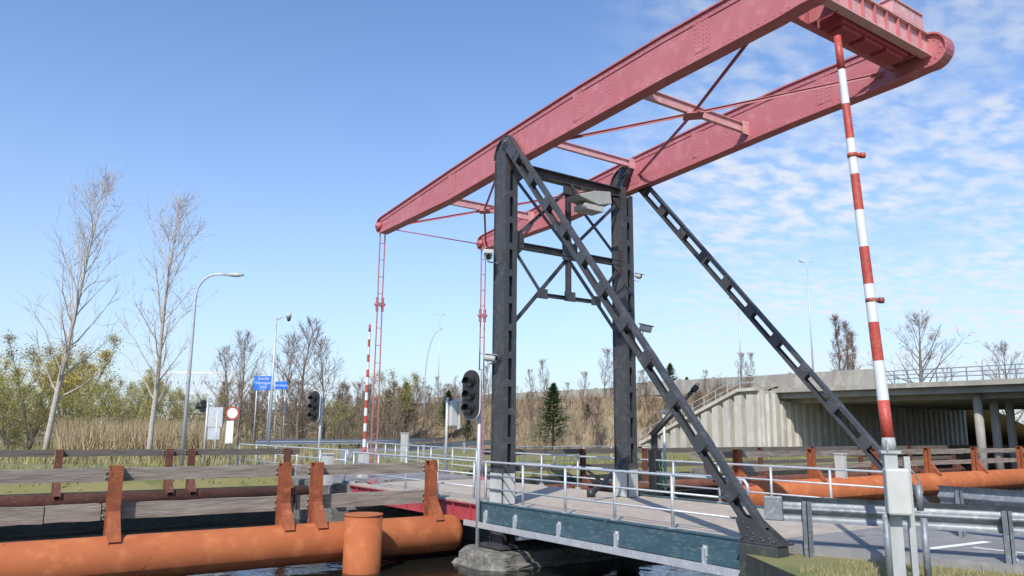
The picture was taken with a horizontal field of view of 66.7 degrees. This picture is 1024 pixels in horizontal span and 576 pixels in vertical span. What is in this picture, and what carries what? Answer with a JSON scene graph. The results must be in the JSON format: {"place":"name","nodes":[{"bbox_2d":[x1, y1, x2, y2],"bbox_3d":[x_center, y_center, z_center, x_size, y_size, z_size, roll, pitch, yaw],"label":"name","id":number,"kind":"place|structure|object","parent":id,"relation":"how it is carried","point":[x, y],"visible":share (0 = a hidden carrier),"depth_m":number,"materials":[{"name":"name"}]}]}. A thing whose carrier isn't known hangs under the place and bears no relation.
{"place":"outdoors","nodes":[
{"label":"outdoors","id":0,"kind":"place"},
{"bbox_2d":[205,447,476,509],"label":"road","id":1,"kind":"structure","parent":0,"point":[420,476],"depth_m":30.17,"materials":[{"name":"asphalt"}]},
{"bbox_2d":[237,443,348,480],"bbox_3d":[-9.198,6.960,31.553,0.142,1.078,11.090,9,-13,-38],"label":"railing","id":2,"kind":"object","parent":1,"relation":"on","point":[297,456],"visible":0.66,"depth_m":30.66,"materials":[{"name":"metal"}]},
{"bbox_2d":[357,324,370,477],"bbox_3d":[-5.565,4.271,29.705,0.320,5.800,0.320,8,-13,-35],"label":"barrier","id":3,"kind":"object","parent":1,"relation":"on","point":[363,458],"visible":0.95,"depth_m":29.54,"materials":[{"name":"metal"}]},
{"bbox_2d":[366,442,476,476],"bbox_3d":[-4.881,7.994,37.023,0.426,1.078,15.245,6,-11,-26],"label":"railing","id":4,"kind":"object","parent":1,"relation":"on","point":[431,454],"visible":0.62,"depth_m":35.42,"materials":[{"name":"metal"}]},
{"bbox_2d":[0,454,864,491],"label":"grass","id":5,"kind":"structure","parent":0,"point":[519,460],"depth_m":41.70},
{"bbox_2d":[0,426,1023,575],"bbox_3d":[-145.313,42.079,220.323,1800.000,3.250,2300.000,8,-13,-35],"label":"ground","id":6,"kind":"structure","parent":0,"point":[757,565],"depth_m":28.09,"materials":[{"name":"green plant"}]},
{"bbox_2d":[0,372,24,421],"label":"bush","id":7,"kind":"object","parent":6,"relation":"on","point":[3,392],"visible":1,"depth_m":47.10,"materials":[{"name":"green plant"}]},
{"bbox_2d":[0,381,42,449],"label":"bush","id":8,"kind":"object","parent":6,"relation":"on","point":[13,414],"visible":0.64,"depth_m":50.95,"materials":[{"name":"green plant"}]},
{"bbox_2d":[0,352,47,445],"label":"willow tree","id":9,"kind":"object","parent":6,"relation":"on","point":[18,370],"visible":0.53,"depth_m":66.29,"materials":[{"name":"green plant"}]},
{"bbox_2d":[2,385,62,449],"bbox_3d":[-30.338,8.406,49.186,3.409,4.553,3.213,-8,-13,40],"label":"bush","id":10,"kind":"object","parent":6,"relation":"on","point":[42,408],"visible":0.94,"depth_m":48.99,"materials":[{"name":"green plant"}]},
{"bbox_2d":[0,329,82,441],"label":"willow tree","id":11,"kind":"object","parent":6,"relation":"on","point":[8,341],"visible":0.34,"depth_m":82.07,"materials":[{"name":"green plant"}]},
{"bbox_2d":[14,163,131,449],"bbox_3d":[-25.899,0.979,46.297,6.483,18.341,6.490,8,-13,-35],"label":"bare tree","id":12,"kind":"object","parent":6,"relation":"on","point":[67,349],"visible":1,"depth_m":46.31,"materials":[{"name":"grey plant"}]},
{"bbox_2d":[28,348,120,422],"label":"willow tree","id":13,"kind":"object","parent":6,"relation":"on","point":[100,367],"visible":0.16,"depth_m":89.08,"materials":[{"name":"green plant"}]},
{"bbox_2d":[10,330,144,430],"bbox_3d":[-33.792,8.047,60.985,7.219,9.645,8.442,-5,-11,26],"label":"willow tree","id":14,"kind":"object","parent":6,"relation":"on","point":[70,379],"visible":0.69,"depth_m":60.62,"materials":[{"name":"green plant"}]},
{"bbox_2d":[58,389,116,429],"bbox_3d":[-29.580,9.155,53.276,3.213,4.553,3.409,-2,-11,16],"label":"bush","id":15,"kind":"object","parent":6,"relation":"on","point":[71,409],"visible":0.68,"depth_m":53.37,"materials":[{"name":"green plant"}]},
{"bbox_2d":[56,360,130,424],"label":"willow tree","id":16,"kind":"object","parent":6,"relation":"on","point":[93,371],"visible":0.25,"depth_m":68.56,"materials":[{"name":"green plant"}]},
{"bbox_2d":[73,378,130,428],"bbox_3d":[-31.175,9.739,59.128,4.140,5.529,3.902,1,-10,-2],"label":"bush","id":17,"kind":"object","parent":6,"relation":"on","point":[102,403],"visible":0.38,"depth_m":58.76,"materials":[{"name":"green plant"}]},
{"bbox_2d":[83,381,151,430],"bbox_3d":[-27.841,9.190,55.075,3.672,5.204,3.896,-1,-10,8],"label":"bush","id":18,"kind":"object","parent":6,"relation":"on","point":[131,401],"visible":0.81,"depth_m":54.82,"materials":[{"name":"green plant"}]},
{"bbox_2d":[95,373,153,424],"bbox_3d":[-30.914,9.812,62.076,4.813,6.430,5.628,3,-11,-13],"label":"willow tree","id":19,"kind":"object","parent":6,"relation":"on","point":[121,384],"visible":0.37,"depth_m":61.59,"materials":[{"name":"green plant"}]},
{"bbox_2d":[41,414,245,459],"bbox_3d":[-24.627,9.651,51.144,12.652,2.599,23.299,5,-11,-23],"label":"reed bed","id":20,"kind":"object","parent":6,"relation":"on","point":[106,436],"visible":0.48,"depth_m":44.40,"materials":[{"name":"plant"}]},
{"bbox_2d":[124,365,171,426],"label":"willow tree","id":21,"kind":"object","parent":6,"relation":"on","point":[143,414],"visible":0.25,"depth_m":88.74,"materials":[{"name":"green plant"}]},
{"bbox_2d":[137,379,190,425],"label":"bush","id":22,"kind":"object","parent":6,"relation":"on","point":[149,407],"visible":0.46,"depth_m":72.88,"materials":[{"name":"green plant"}]},
{"bbox_2d":[112,187,219,461],"bbox_3d":[-19.132,1.749,41.847,6.236,15.352,4.677,-4,-11,22],"label":"bare tree","id":23,"kind":"object","parent":6,"relation":"on","point":[161,344],"visible":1,"depth_m":41.92,"materials":[{"name":"grey plant"}]},
{"bbox_2d":[0,438,339,465],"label":"grass","id":24,"kind":"structure","parent":6,"relation":"on","point":[123,459],"depth_m":40.47,"materials":[{"name":"plant"}]},
{"bbox_2d":[150,387,198,424],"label":"bush","id":25,"kind":"object","parent":6,"relation":"on","point":[182,398],"visible":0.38,"depth_m":90.11,"materials":[{"name":"green plant"}]},
{"bbox_2d":[164,389,206,425],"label":"bush","id":26,"kind":"object","parent":6,"relation":"on","point":[189,407],"visible":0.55,"depth_m":78.54,"materials":[{"name":"green plant"}]},
{"bbox_2d":[155,371,240,401],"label":"sign gantry","id":27,"kind":"object","parent":6,"relation":"on","point":[185,373],"visible":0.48,"depth_m":119.42,"materials":[{"name":"white paint"}]},
{"bbox_2d":[196,398,222,465],"bbox_3d":[-13.037,6.290,33.391,1.130,3.100,0.280,1,-10,0],"label":"sign post","id":28,"kind":"object","parent":6,"relation":"on","point":[214,416],"visible":0.86,"depth_m":33.48,"materials":[{"name":"metal"}]},
{"bbox_2d":[193,394,228,426],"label":"bush","id":29,"kind":"object","parent":6,"relation":"on","point":[220,398],"visible":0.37,"depth_m":75.04,"materials":[{"name":"green plant"}]},
{"bbox_2d":[179,273,243,465],"bbox_3d":[-14.209,3.795,36.890,2.350,9.235,0.220,1,-10,0],"label":"street lamp","id":30,"kind":"object","parent":6,"relation":"on","point":[184,429],"visible":0.96,"depth_m":36.85,"materials":[{"name":"metal"}]},
{"bbox_2d":[191,345,252,422],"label":"bare tree","id":31,"kind":"object","parent":6,"relation":"on","point":[227,362],"visible":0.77,"depth_m":83.88,"materials":[{"name":"brown plant"}]},
{"bbox_2d":[179,330,268,444],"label":"bare tree","id":32,"kind":"object","parent":6,"relation":"on","point":[242,384],"visible":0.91,"depth_m":69.98,"materials":[{"name":"brown plant"}]},
{"bbox_2d":[215,379,238,426],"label":"bare shrub","id":33,"kind":"object","parent":6,"relation":"on","point":[224,383],"visible":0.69,"depth_m":80.67,"materials":[{"name":"brown plant"}]},
{"bbox_2d":[225,404,238,464],"bbox_3d":[-12.764,6.751,35.359,0.620,2.900,0.092,1,-10,0],"label":"round road sign","id":34,"kind":"object","parent":6,"relation":"on","point":[232,413],"visible":0.93,"depth_m":35.44,"materials":[{"name":"metal"}]},
{"bbox_2d":[227,381,251,443],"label":"bare shrub","id":35,"kind":"object","parent":6,"relation":"on","point":[238,388],"visible":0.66,"depth_m":72.93,"materials":[{"name":"brown plant"}]},
{"bbox_2d":[252,376,271,447],"bbox_3d":[-20.342,10.161,63.214,1.500,5.984,0.164,1,-10,0],"label":"motorway sign","id":36,"kind":"object","parent":6,"relation":"on","point":[262,382],"visible":0.99,"depth_m":63.52,"materials":[{"name":"metal"}]},
{"bbox_2d":[249,390,274,438],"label":"bare shrub","id":37,"kind":"object","parent":6,"relation":"on","point":[265,400],"visible":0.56,"depth_m":88.54,"materials":[{"name":"brown plant"}]},
{"bbox_2d":[267,313,290,447],"bbox_3d":[-16.650,6.766,55.690,1.184,10.050,0.355,0,-10,4],"label":"camera mast","id":38,"kind":"object","parent":6,"relation":"on","point":[288,316],"visible":0.94,"depth_m":55.63,"materials":[{"name":"metal"}]},
{"bbox_2d":[273,382,287,445],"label":"motorway sign","id":39,"kind":"object","parent":6,"relation":"on","point":[280,385],"visible":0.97,"depth_m":65.43,"materials":[{"name":"metal"}]},
{"bbox_2d":[250,332,313,444],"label":"bare tree","id":40,"kind":"object","parent":6,"relation":"on","point":[292,343],"visible":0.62,"depth_m":83.74,"materials":[{"name":"brown plant"}]},
{"bbox_2d":[276,377,298,438],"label":"bare shrub","id":41,"kind":"object","parent":6,"relation":"on","point":[289,378],"visible":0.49,"depth_m":79.42,"materials":[{"name":"brown plant"}]},
{"bbox_2d":[279,392,309,445],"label":"bare shrub","id":42,"kind":"object","parent":6,"relation":"on","point":[288,426],"visible":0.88,"depth_m":71.08,"materials":[{"name":"brown plant"}]},
{"bbox_2d":[285,379,308,445],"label":"bare shrub","id":43,"kind":"object","parent":6,"relation":"on","point":[298,385],"visible":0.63,"depth_m":73.26,"materials":[{"name":"brown plant"}]},
{"bbox_2d":[291,390,310,446],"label":"bare shrub","id":44,"kind":"object","parent":6,"relation":"on","point":[303,426],"visible":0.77,"depth_m":71.16,"materials":[{"name":"brown plant"}]},
{"bbox_2d":[272,316,344,445],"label":"bare tree","id":45,"kind":"object","parent":6,"relation":"on","point":[302,380],"visible":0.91,"depth_m":71.28,"materials":[{"name":"brown plant"}]},
{"bbox_2d":[288,337,353,445],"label":"bare tree","id":46,"kind":"object","parent":6,"relation":"on","point":[324,408],"visible":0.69,"depth_m":75.48,"materials":[{"name":"brown plant"}]},
{"bbox_2d":[321,453,334,484],"bbox_3d":[-6.250,6.115,26.320,0.320,1.050,0.460,8,-13,-35],"label":"utility cabinet","id":47,"kind":"object","parent":6,"relation":"on","point":[327,458],"visible":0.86,"depth_m":26.17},
{"bbox_2d":[325,381,353,447],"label":"bare shrub","id":48,"kind":"object","parent":6,"relation":"on","point":[342,393],"visible":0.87,"depth_m":70.43,"materials":[{"name":"brown plant"}]},
{"bbox_2d":[322,400,359,447],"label":"bush","id":49,"kind":"object","parent":6,"relation":"on","point":[341,420],"visible":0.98,"depth_m":68.67,"materials":[{"name":"green plant"}]},
{"bbox_2d":[256,438,444,446],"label":"guard rail","id":50,"kind":"object","parent":6,"relation":"on","point":[304,441],"visible":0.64,"depth_m":67.78,"materials":[{"name":"metal"}]},
{"bbox_2d":[347,381,364,444],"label":"bare shrub","id":51,"kind":"object","parent":6,"relation":"on","point":[358,387],"visible":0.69,"depth_m":82.77,"materials":[{"name":"brown plant"}]},
{"bbox_2d":[338,376,379,447],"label":"bare shrub","id":52,"kind":"object","parent":6,"relation":"on","point":[360,422],"visible":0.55,"depth_m":71.83,"materials":[{"name":"brown plant"}]},
{"bbox_2d":[349,403,383,438],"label":"bush","id":53,"kind":"object","parent":6,"relation":"on","point":[374,419],"visible":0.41,"depth_m":76.65,"materials":[{"name":"green plant"}]},
{"bbox_2d":[359,385,377,448],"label":"bare shrub","id":54,"kind":"object","parent":6,"relation":"on","point":[370,411],"visible":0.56,"depth_m":68.86,"materials":[{"name":"brown plant"}]},
{"bbox_2d":[375,388,390,445],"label":"bare shrub","id":55,"kind":"object","parent":6,"relation":"on","point":[385,393],"visible":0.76,"depth_m":80.03,"materials":[{"name":"brown plant"}]},
{"bbox_2d":[292,477,489,521],"bbox_3d":[-4.831,8.906,30.231,6.600,2.980,4.550,8,-13,-35],"label":"bridge abutment","id":56,"kind":"object","parent":6,"relation":"on","point":[334,514],"visible":0.12,"depth_m":27.71,"materials":[{"name":"concrete"}]},
{"bbox_2d":[307,390,322,461],"bbox_3d":[-7.860,5.735,30.813,0.537,3.370,0.471,1,-10,-1],"label":"traffic light","id":57,"kind":"object","parent":56,"relation":"on","point":[315,405],"visible":0.96,"depth_m":30.96,"materials":[{"name":"black plastic"}]},
{"bbox_2d":[444,397,460,473],"bbox_3d":[-2.512,6.168,32.436,0.500,3.200,0.500,8,-13,-35],"label":"road signal","id":58,"kind":"object","parent":56,"relation":"on","point":[453,407],"visible":0.92,"depth_m":32.52,"materials":[{"name":"metal"}]},
{"bbox_2d":[369,368,424,443],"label":"bush","id":59,"kind":"object","parent":6,"relation":"on","point":[405,398],"visible":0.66,"depth_m":86.55,"materials":[{"name":"brown plant"}]},
{"bbox_2d":[387,385,409,448],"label":"bare shrub","id":60,"kind":"object","parent":6,"relation":"on","point":[397,402],"visible":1,"depth_m":70.87,"materials":[{"name":"brown plant"}]},
{"bbox_2d":[400,433,409,461],"bbox_3d":[-6.096,9.033,44.085,0.360,1.650,0.460,8,-13,-35],"label":"utility cabinet","id":61,"kind":"object","parent":6,"relation":"on","point":[404,438],"visible":0.73,"depth_m":43.97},
{"bbox_2d":[408,440,490,455],"bbox_3d":[-4.146,12.575,61.150,0.934,1.005,24.103,-2,-11,13],"label":"guard rail","id":62,"kind":"object","parent":6,"relation":"on","point":[460,443],"visible":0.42,"depth_m":59.99,"materials":[{"name":"metal"}]},
{"bbox_2d":[0,387,1023,440],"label":"distant wood","id":63,"kind":"object","parent":6,"relation":"on","point":[163,417],"visible":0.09,"depth_m":106.39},
{"bbox_2d":[524,382,575,448],"bbox_3d":[3.233,10.643,65.082,4.611,5.567,4.758,8,-13,-35],"label":"pine tree","id":64,"kind":"object","parent":6,"relation":"on","point":[553,391],"visible":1,"depth_m":64.98,"materials":[{"name":"green plant"}]},
{"bbox_2d":[516,445,662,464],"bbox_3d":[2.789,8.292,38.034,2.613,1.077,15.568,-7,-13,36],"label":"railing","id":65,"kind":"object","parent":6,"relation":"on","point":[523,447],"visible":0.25,"depth_m":38.92,"materials":[{"name":"metal"}]},
{"bbox_2d":[585,395,605,447],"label":"bare shrub","id":66,"kind":"object","parent":6,"relation":"on","point":[595,398],"visible":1,"depth_m":71.97,"materials":[{"name":"brown plant"}]},
{"bbox_2d":[588,397,608,445],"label":"bare shrub","id":67,"kind":"object","parent":6,"relation":"on","point":[596,432],"visible":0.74,"depth_m":73.44,"materials":[{"name":"brown plant"}]},
{"bbox_2d":[660,409,666,490],"bbox_3d":[5.191,5.503,26.452,0.160,2.720,0.160,8,-13,-35],"label":"sign post","id":68,"kind":"object","parent":6,"relation":"on","point":[663,411],"visible":0.76,"depth_m":26.44,"materials":[{"name":"metal"}]},
{"bbox_2d":[739,542,788,575],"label":"bridge abutment","id":69,"kind":"object","parent":6,"relation":"on","point":[762,550],"visible":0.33,"depth_m":13.01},
{"bbox_2d":[350,0,954,575],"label":"drawbridge","id":70,"kind":"object","parent":69,"relation":"on","point":[892,44],"visible":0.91,"depth_m":19.61,"materials":[{"name":"grey paint"}]},
{"bbox_2d":[350,452,476,500],"bbox_3d":[-3.270,5.709,24.000,0.120,1.078,8.126,8,-13,-35],"label":"railing","id":71,"kind":"object","parent":70,"relation":"on","point":[405,456],"visible":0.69,"depth_m":23.15,"materials":[{"name":"metal"}]},
{"bbox_2d":[483,353,500,364],"bbox_3d":[-0.523,1.884,20.630,0.458,0.326,0.332,-5,-11,26],"label":"security camera","id":72,"kind":"object","parent":70,"relation":"attached to","point":[491,358],"visible":1,"depth_m":20.53,"materials":[{"name":"metal"}]},
{"bbox_2d":[481,451,613,488],"bbox_3d":[1.027,6.297,27.012,0.120,1.078,8.126,8,-13,-35],"label":"railing","id":73,"kind":"object","parent":70,"relation":"on","point":[577,476],"visible":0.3,"depth_m":26.10,"materials":[{"name":"metal"}]},
{"bbox_2d":[565,184,611,215],"bbox_3d":[2.164,-2.639,22.732,1.336,0.917,0.768,8,-13,-35],"label":"floodlight","id":74,"kind":"object","parent":70,"relation":"hanging from","point":[592,203],"visible":1,"depth_m":22.48,"materials":[{"name":"grey paint"}]},
{"bbox_2d":[482,461,749,537],"bbox_3d":[1.694,4.509,17.117,0.120,1.078,8.566,8,-13,-35],"label":"railing","id":75,"kind":"object","parent":70,"relation":"on","point":[671,492],"visible":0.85,"depth_m":16.46,"materials":[{"name":"metal"}]},
{"bbox_2d":[581,384,698,497],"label":"hydraulic drive","id":76,"kind":"structure","parent":70,"relation":"on","point":[654,454],"depth_m":22.72,"materials":[{"name":"black metal"}]},
{"bbox_2d":[638,458,883,503],"bbox_3d":[6.023,5.101,20.152,0.120,1.078,8.566,8,-13,-35],"label":"railing","id":77,"kind":"object","parent":70,"relation":"on","point":[830,484],"visible":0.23,"depth_m":19.48,"materials":[{"name":"metal"}]},
{"bbox_2d":[638,363,1023,469],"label":"overpass","id":78,"kind":"object","parent":6,"relation":"on","point":[928,413],"visible":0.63,"depth_m":64.21,"materials":[{"name":"concrete"}]},
{"bbox_2d":[826,313,846,370],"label":"poplar tree","id":79,"kind":"object","parent":6,"relation":"on","point":[836,330],"visible":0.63,"depth_m":114.99,"materials":[{"name":"brown plant"}]},
{"bbox_2d":[837,320,854,370],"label":"poplar tree","id":80,"kind":"object","parent":6,"relation":"on","point":[847,348],"visible":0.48,"depth_m":114.30,"materials":[{"name":"brown plant"}]},
{"bbox_2d":[843,331,860,369],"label":"poplar tree","id":81,"kind":"object","parent":6,"relation":"on","point":[853,353],"visible":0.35,"depth_m":118.49,"materials":[{"name":"brown plant"}]},
{"bbox_2d":[834,35,931,575],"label":"barrier","id":82,"kind":"object","parent":6,"relation":"on","point":[898,492],"visible":1,"depth_m":10.96,"materials":[{"name":"metal"}]},
{"bbox_2d":[764,495,1023,563],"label":"guard rail","id":83,"kind":"object","parent":6,"relation":"on","point":[1007,522],"visible":0.88,"depth_m":12.65,"materials":[{"name":"metal"}]},
{"bbox_2d":[861,310,981,383],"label":"bare tree","id":84,"kind":"object","parent":6,"relation":"on","point":[919,344],"visible":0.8,"depth_m":105.29,"materials":[{"name":"brown plant"}]},
{"bbox_2d":[937,485,1023,536],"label":"guard rail","id":85,"kind":"object","parent":6,"relation":"on","point":[970,495],"visible":0.62,"depth_m":14.61,"materials":[{"name":"metal"}]},
{"bbox_2d":[974,339,1023,420],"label":"bare tree","id":86,"kind":"object","parent":6,"relation":"on","point":[1001,349],"visible":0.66,"depth_m":120.15,"materials":[{"name":"brown plant"}]},
{"bbox_2d":[0,488,1023,575],"bbox_3d":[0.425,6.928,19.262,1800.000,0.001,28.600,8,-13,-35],"label":"water","id":87,"kind":"structure","parent":0,"point":[432,564],"depth_m":19.65,"materials":[{"name":"black liquid"}]},
{"bbox_2d":[0,448,308,514],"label":"canal fender","id":88,"kind":"object","parent":87,"relation":"in","point":[190,491],"visible":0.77,"depth_m":25.22,"materials":[{"name":"wood"}]},
{"bbox_2d":[0,460,462,575],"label":"canal fender","id":89,"kind":"object","parent":87,"relation":"in","point":[284,540],"visible":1,"depth_m":17.65,"materials":[{"name":"metal"}]},
{"bbox_2d":[342,512,382,574],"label":"mooring pile","id":90,"kind":"object","parent":87,"relation":"in","point":[362,544],"visible":0.94,"depth_m":18.34,"materials":[{"name":"metal"}]},
{"bbox_2d":[451,539,623,571],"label":"bridge pier","id":91,"kind":"structure","parent":87,"relation":"in","point":[536,553],"depth_m":19.61,"materials":[{"name":"concrete"}]},
{"bbox_2d":[461,369,481,546],"bbox_3d":[-1.086,4.547,20.268,0.538,4.875,0.477,1,-10,-1],"label":"ship signal","id":92,"kind":"object","parent":91,"relation":"on","point":[471,396],"visible":0.98,"depth_m":20.50,"materials":[{"name":"black plastic"}]},
{"bbox_2d":[481,445,1023,492],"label":"canal fender","id":93,"kind":"object","parent":87,"relation":"in","point":[708,483],"visible":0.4,"depth_m":42.07,"materials":[{"name":"wood"}]},
{"bbox_2d":[690,446,1023,505],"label":"canal fender","id":94,"kind":"object","parent":87,"relation":"in","point":[932,477],"visible":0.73,"depth_m":32.95,"materials":[{"name":"metal"}]},
{"bbox_2d":[0,0,1023,426],"label":"sky","id":95,"kind":"structure","parent":0,"point":[297,125],"materials":[{"name":"blue"}]},
{"bbox_2d":[199,387,1023,448],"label":"embankment","id":96,"kind":"structure","parent":0,"point":[970,422],"depth_m":82.65,"materials":[{"name":"plant"}]},
{"bbox_2d":[394,382,420,423],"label":"pine tree","id":97,"kind":"object","parent":96,"relation":"on","point":[410,404],"visible":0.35,"depth_m":90.77,"materials":[{"name":"green plant"}]},
{"bbox_2d":[423,328,441,426],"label":"motorway lamp","id":98,"kind":"object","parent":96,"relation":"on","point":[425,379],"visible":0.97,"depth_m":94.41,"materials":[{"name":"metal"}]},
{"bbox_2d":[433,390,461,433],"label":"pine tree","id":99,"kind":"object","parent":96,"relation":"on","point":[449,395],"visible":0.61,"depth_m":86.77,"materials":[{"name":"green plant"}]},
{"bbox_2d":[235,380,750,448],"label":"dry undergrowth","id":100,"kind":"object","parent":96,"relation":"on","point":[707,397],"visible":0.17,"depth_m":80.61,"materials":[{"name":"plant"}]},
{"bbox_2d":[519,392,537,441],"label":"bare shrub","id":101,"kind":"object","parent":96,"relation":"on","point":[528,416],"visible":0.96,"depth_m":78.29,"materials":[{"name":"brown plant"}]},
{"bbox_2d":[597,348,612,396],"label":"poplar tree","id":102,"kind":"object","parent":96,"relation":"on","point":[602,376],"visible":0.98,"depth_m":81.47,"materials":[{"name":"brown plant"}]},
{"bbox_2d":[429,367,885,403],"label":"noise barrier","id":103,"kind":"object","parent":96,"relation":"on","point":[840,378],"visible":0.4,"depth_m":66.27,"materials":[{"name":"concrete"}]},
{"bbox_2d":[798,260,814,370],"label":"motorway lamp","id":104,"kind":"object","parent":96,"relation":"on","point":[809,316],"visible":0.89,"depth_m":95.88,"materials":[{"name":"metal"}]},
{"bbox_2d":[833,453,847,478],"bbox_3d":[13.616,7.378,32.224,0.310,1.050,0.460,8,-13,-35],"label":"utility cabinet","id":105,"kind":"object","parent":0,"point":[840,460],"visible":0.92,"depth_m":32.12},
{"bbox_2d":[785,527,1023,574],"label":"road","id":106,"kind":"structure","parent":0,"point":[867,544],"depth_m":13.13,"materials":[{"name":"asphalt"}]},
{"bbox_2d":[919,530,1023,560],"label":"road markings","id":107,"kind":"object","parent":106,"relation":"on","point":[955,545],"visible":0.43,"depth_m":13.42,"materials":[{"name":"paint"}]},
{"bbox_2d":[798,555,1023,575],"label":"grass","id":108,"kind":"structure","parent":0,"point":[884,562],"depth_m":11.51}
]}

